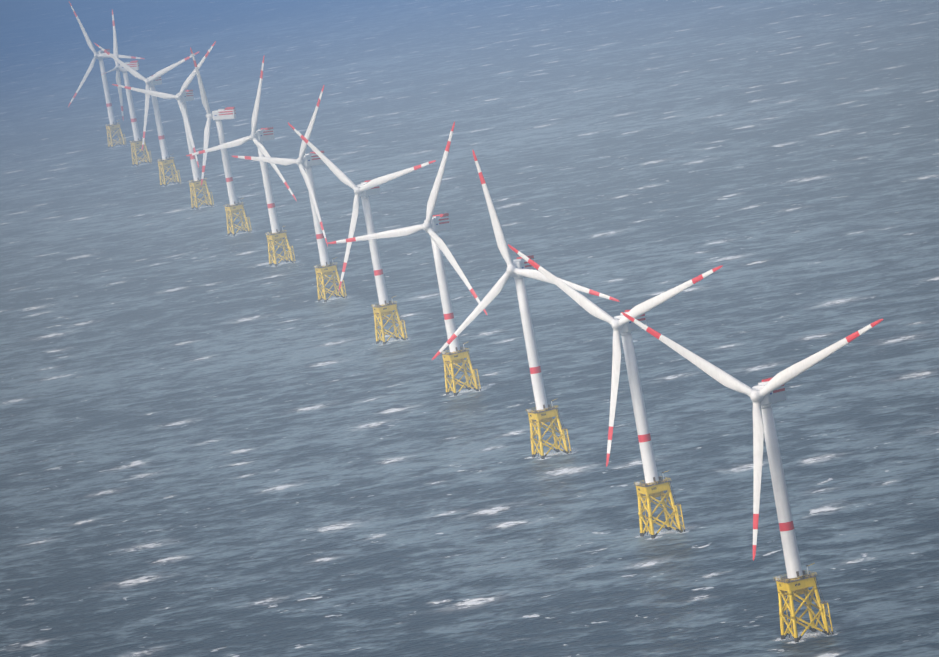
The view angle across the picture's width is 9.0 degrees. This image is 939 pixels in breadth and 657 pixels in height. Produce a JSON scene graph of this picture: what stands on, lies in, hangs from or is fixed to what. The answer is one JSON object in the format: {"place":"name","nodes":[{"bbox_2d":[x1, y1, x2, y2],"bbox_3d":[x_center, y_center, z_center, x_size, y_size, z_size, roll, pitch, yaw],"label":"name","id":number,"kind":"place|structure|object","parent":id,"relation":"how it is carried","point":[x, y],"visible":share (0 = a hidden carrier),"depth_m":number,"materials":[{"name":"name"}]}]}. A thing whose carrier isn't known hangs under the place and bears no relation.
{"place":"outdoors","nodes":[
{"label":"outdoors","id":0,"kind":"place"},
{"bbox_2d":[0,0,938,656],"bbox_3d":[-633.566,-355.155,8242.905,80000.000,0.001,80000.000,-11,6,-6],"label":"sea","id":1,"kind":"structure","parent":0,"point":[216,440],"depth_m":3680.79,"materials":[{"name":"liquid"}]},
{"bbox_2d":[68,2,143,148],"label":"wind turbine","id":2,"kind":"object","parent":1,"relation":"on","point":[100,56],"visible":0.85,"depth_m":6108.82,"materials":[{"name":"white metal"}]},
{"bbox_2d":[101,9,156,166],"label":"wind turbine","id":3,"kind":"object","parent":1,"relation":"on","point":[137,141],"visible":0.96,"depth_m":5764.96,"materials":[{"name":"white metal"}]},
{"bbox_2d":[95,43,198,186],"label":"wind turbine","id":4,"kind":"object","parent":1,"relation":"on","point":[151,81],"visible":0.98,"depth_m":5416.62,"materials":[{"name":"white metal"}]},
{"bbox_2d":[112,41,218,209],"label":"wind turbine","id":5,"kind":"object","parent":1,"relation":"on","point":[183,96],"visible":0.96,"depth_m":5071.05,"materials":[{"name":"white metal"}]},
{"bbox_2d":[190,47,257,236],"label":"wind turbine","id":6,"kind":"object","parent":1,"relation":"on","point":[234,206],"visible":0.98,"depth_m":4723.69,"materials":[{"name":"white metal"}]},
{"bbox_2d":[186,56,300,266],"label":"wind turbine","id":7,"kind":"object","parent":1,"relation":"on","point":[276,234],"visible":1,"depth_m":4379.35,"materials":[{"name":"white metal"}]},
{"bbox_2d":[232,85,351,302],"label":"wind turbine","id":8,"kind":"object","parent":1,"relation":"on","point":[304,162],"visible":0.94,"depth_m":4033.16,"materials":[{"name":"white metal"}]},
{"bbox_2d":[288,123,435,345],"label":"wind turbine","id":9,"kind":"object","parent":1,"relation":"on","point":[385,307],"visible":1,"depth_m":3686.44,"materials":[{"name":"white metal"}]},
{"bbox_2d":[327,122,486,396],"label":"wind turbine","id":10,"kind":"object","parent":1,"relation":"on","point":[432,225],"visible":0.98,"depth_m":3340.59,"materials":[{"name":"white metal"}]},
{"bbox_2d":[432,150,619,459],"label":"wind turbine","id":11,"kind":"object","parent":1,"relation":"on","point":[518,269],"visible":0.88,"depth_m":2994.22,"materials":[{"name":"white metal"}]},
{"bbox_2d":[508,245,722,539],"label":"wind turbine","id":12,"kind":"object","parent":1,"relation":"on","point":[654,486],"visible":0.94,"depth_m":2648.26,"materials":[{"name":"white metal"}]},
{"bbox_2d":[621,312,882,643],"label":"wind turbine","id":13,"kind":"object","parent":1,"relation":"on","point":[764,394],"visible":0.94,"depth_m":2301.99,"materials":[{"name":"white metal"}]}
]}

